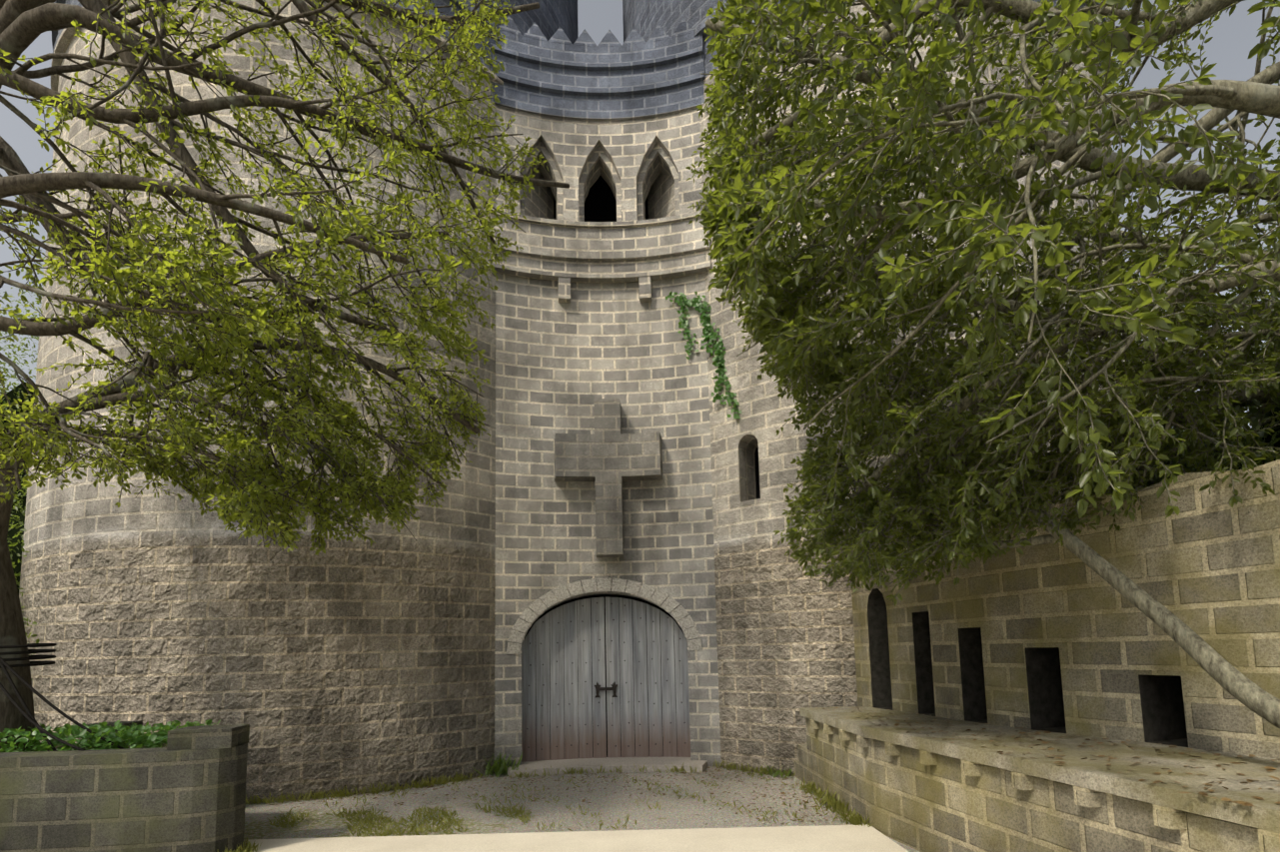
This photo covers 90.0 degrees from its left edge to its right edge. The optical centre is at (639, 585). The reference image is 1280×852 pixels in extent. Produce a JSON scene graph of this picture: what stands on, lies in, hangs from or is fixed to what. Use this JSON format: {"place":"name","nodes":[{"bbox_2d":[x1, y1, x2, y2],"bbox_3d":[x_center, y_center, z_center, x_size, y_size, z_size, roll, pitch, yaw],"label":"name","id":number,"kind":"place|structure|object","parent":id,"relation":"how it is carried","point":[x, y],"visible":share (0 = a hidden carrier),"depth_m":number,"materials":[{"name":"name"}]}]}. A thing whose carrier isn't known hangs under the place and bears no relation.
{"place":"outdoors","nodes":[
{"label":"outdoors","id":0,"kind":"place"},
{"bbox_2d":[46,742,166,751],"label":"planter soil","id":1,"kind":"structure","parent":0,"point":[95,746],"depth_m":6.71,"materials":[{"name":"brown soil"}]},
{"bbox_2d":[243,767,919,851],"bbox_3d":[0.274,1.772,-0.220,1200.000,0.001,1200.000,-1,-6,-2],"label":"ground","id":2,"kind":"structure","parent":0,"point":[674,812],"depth_m":7.48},
{"bbox_2d":[0,256,44,679],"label":"trees","id":3,"kind":"object","parent":2,"relation":"on","point":[22,511],"depth_m":12.19,"materials":[{"name":"green plant"}]},
{"bbox_2d":[0,720,249,851],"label":"planter wall","id":4,"kind":"structure","parent":2,"relation":"on","point":[184,790],"depth_m":5.47,"materials":[{"name":"grey brick"}]},
{"bbox_2d":[0,643,125,751],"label":"ropes","id":5,"kind":"object","parent":4,"relation":"on","point":[4,664],"visible":0.92,"depth_m":5.91,"materials":[{"name":"black"}]},
{"bbox_2d":[0,719,220,752],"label":"planter greens","id":6,"kind":"object","parent":4,"relation":"in","point":[135,738],"visible":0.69,"depth_m":5.96,"materials":[{"name":"green plant"}]},
{"bbox_2d":[0,0,569,752],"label":"tree","id":7,"kind":"object","parent":2,"relation":"on","point":[272,332],"depth_m":5.80,"materials":[{"name":"green plant"}]},
{"bbox_2d":[18,0,578,804],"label":"tower","id":8,"kind":"structure","parent":2,"relation":"on","point":[359,663],"depth_m":8.64,"materials":[{"name":"stone"}]},
{"bbox_2d":[474,752,523,778],"bbox_3d":[-2.054,2.606,9.454,0.712,0.394,0.654,-1,-6,-2],"label":"grass tuft","id":9,"kind":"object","parent":2,"relation":"on","point":[503,768],"depth_m":9.37,"materials":[{"name":"green plant"}]},
{"bbox_2d":[217,759,873,851],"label":"weeds","id":10,"kind":"object","parent":2,"relation":"on","point":[809,787],"visible":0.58,"depth_m":8.17,"materials":[{"name":"green plant"}]},
{"bbox_2d":[267,771,827,837],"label":"gravel weeds","id":11,"kind":"object","parent":2,"relation":"on","point":[443,812],"visible":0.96,"depth_m":6.99,"materials":[{"name":"green plant"}]},
{"bbox_2d":[243,824,908,851],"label":"drive slab","id":12,"kind":"structure","parent":2,"relation":"on","point":[844,838],"depth_m":5.95,"materials":[{"name":"concrete"}]},
{"bbox_2d":[506,757,707,778],"bbox_3d":[-0.507,2.778,9.764,3.271,0.150,1.008,-1,-6,-2],"label":"doorstep","id":13,"kind":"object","parent":2,"relation":"on","point":[612,763],"depth_m":9.51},
{"bbox_2d":[494,104,721,774],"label":"bay wall","id":14,"kind":"structure","parent":2,"relation":"on","point":[560,367],"depth_m":10.34,"materials":[{"name":"beige brick"}]},
{"bbox_2d":[489,28,704,120],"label":"parapet","id":15,"kind":"structure","parent":14,"relation":"attached to","point":[602,83],"depth_m":10.89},
{"bbox_2d":[499,14,693,45],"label":"decorative trim","id":16,"kind":"structure","parent":15,"relation":"on","point":[534,31],"depth_m":10.94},
{"bbox_2d":[488,208,711,302],"bbox_3d":[-0.643,-5.376,10.478,3.624,1.320,0.519,-1,-6,-2],"label":"balcony ledge","id":17,"kind":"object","parent":14,"relation":"attached to","point":[642,253],"depth_m":10.54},
{"bbox_2d":[553,174,648,221],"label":"dark window","id":18,"kind":"structure","parent":14,"relation":"attached to","point":[601,203],"depth_m":12.01,"materials":[{"name":"black"}]},
{"bbox_2d":[524,594,683,758],"bbox_3d":[-0.550,1.451,10.308,2.762,2.800,0.214,-1,-6,-2],"label":"dark door gap","id":19,"kind":"object","parent":14,"relation":"attached to","point":[604,597],"depth_m":10.40,"materials":[{"name":"black"}]},
{"bbox_2d":[506,578,702,654],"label":"door arch stones","id":20,"kind":"object","parent":14,"relation":"attached to","point":[549,600],"depth_m":10.05,"materials":[{"name":"grey stone"}]},
{"bbox_2d":[521,597,690,762],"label":"door leaves","id":21,"kind":"object","parent":14,"relation":"in","point":[647,672],"visible":0.94,"depth_m":10.26,"materials":[{"name":"grey wood"}]},
{"bbox_2d":[526,602,685,750],"bbox_3d":[-0.549,1.422,10.247,2.509,2.319,0.181,-1,-6,-2],"label":"door hardware","id":22,"kind":"object","parent":21,"relation":"attached to","point":[613,687],"depth_m":10.27,"materials":[{"name":"black metal"}]},
{"bbox_2d":[554,398,662,557],"bbox_3d":[-0.500,-1.715,10.176,1.741,2.510,0.384,-1,-6,-2],"label":"cross","id":23,"kind":"object","parent":14,"relation":"attached to","point":[609,458],"visible":1,"depth_m":10.07,"materials":[{"name":"stone"}]},
{"bbox_2d":[266,706,1279,825],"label":"leaf litter","id":24,"kind":"object","parent":2,"relation":"on","point":[1201,793],"visible":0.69,"depth_m":6.24,"materials":[{"name":"brown plant"}]},
{"bbox_2d":[759,764,792,778],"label":"grass","id":25,"kind":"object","parent":2,"relation":"on","point":[777,772],"visible":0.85,"depth_m":8.91,"materials":[{"name":"green plant"}]},
{"bbox_2d":[809,788,849,813],"bbox_3d":[2.235,2.374,7.125,0.731,0.206,0.552,-4,-6,22],"label":"grass tuft","id":26,"kind":"object","parent":2,"relation":"on","point":[824,798],"visible":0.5,"depth_m":7.19,"materials":[{"name":"green plant"}]},
{"bbox_2d":[819,803,869,825],"bbox_3d":[2.090,2.332,6.544,0.382,0.176,0.456,-1,-6,-2],"label":"grass tuft","id":27,"kind":"object","parent":2,"relation":"on","point":[846,820],"visible":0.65,"depth_m":6.45,"materials":[{"name":"green plant"}]},
{"bbox_2d":[622,0,1140,776],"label":"tower","id":28,"kind":"structure","parent":2,"relation":"on","point":[784,634],"depth_m":9.45,"materials":[{"name":"stone"}]},
{"bbox_2d":[665,291,742,418],"bbox_3d":[1.048,-3.674,10.202,1.254,2.364,0.257,-4,-7,28],"label":"ivy","id":29,"kind":"object","parent":28,"relation":"attached to","point":[710,337],"depth_m":10.24,"materials":[{"name":"green plant"}]},
{"bbox_2d":[754,445,760,498],"bbox_3d":[2.056,-1.782,10.192,1.240,1.700,0.244,-6,-7,38],"label":"window opening","id":30,"kind":"object","parent":28,"relation":"attached to","point":[757,474],"visible":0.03,"depth_m":10.19,"materials":[{"name":"black"}]},
{"bbox_2d":[685,0,1279,728],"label":"tree","id":31,"kind":"object","parent":2,"relation":"on","point":[955,268],"depth_m":4.35,"materials":[{"name":"green plant"}]},
{"bbox_2d":[794,717,1260,851],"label":"low brick wall","id":32,"kind":"structure","parent":2,"relation":"on","point":[906,797],"depth_m":4.87,"materials":[{"name":"brick"}]},
{"bbox_2d":[799,706,1279,833],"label":"terrace deck","id":33,"kind":"structure","parent":32,"relation":"on","point":[1096,774],"depth_m":4.25,"materials":[{"name":"stone"}]},
{"bbox_2d":[809,719,1279,851],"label":"corbels","id":34,"kind":"object","parent":32,"relation":"attached to","point":[1173,819],"visible":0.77,"depth_m":3.92,"materials":[{"name":"stone"}]},
{"bbox_2d":[851,459,1279,759],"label":"brick wall","id":35,"kind":"structure","parent":2,"relation":"on","point":[1055,638],"depth_m":5.23,"materials":[{"name":"brick"}]},
{"bbox_2d":[1038,122,1279,504],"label":"thicket","id":36,"kind":"object","parent":2,"relation":"on","point":[1253,410],"depth_m":6.06,"materials":[{"name":"green plant"}]},
{"bbox_2d":[0,0,1279,428],"label":"sky","id":37,"kind":"structure","parent":0,"point":[1234,35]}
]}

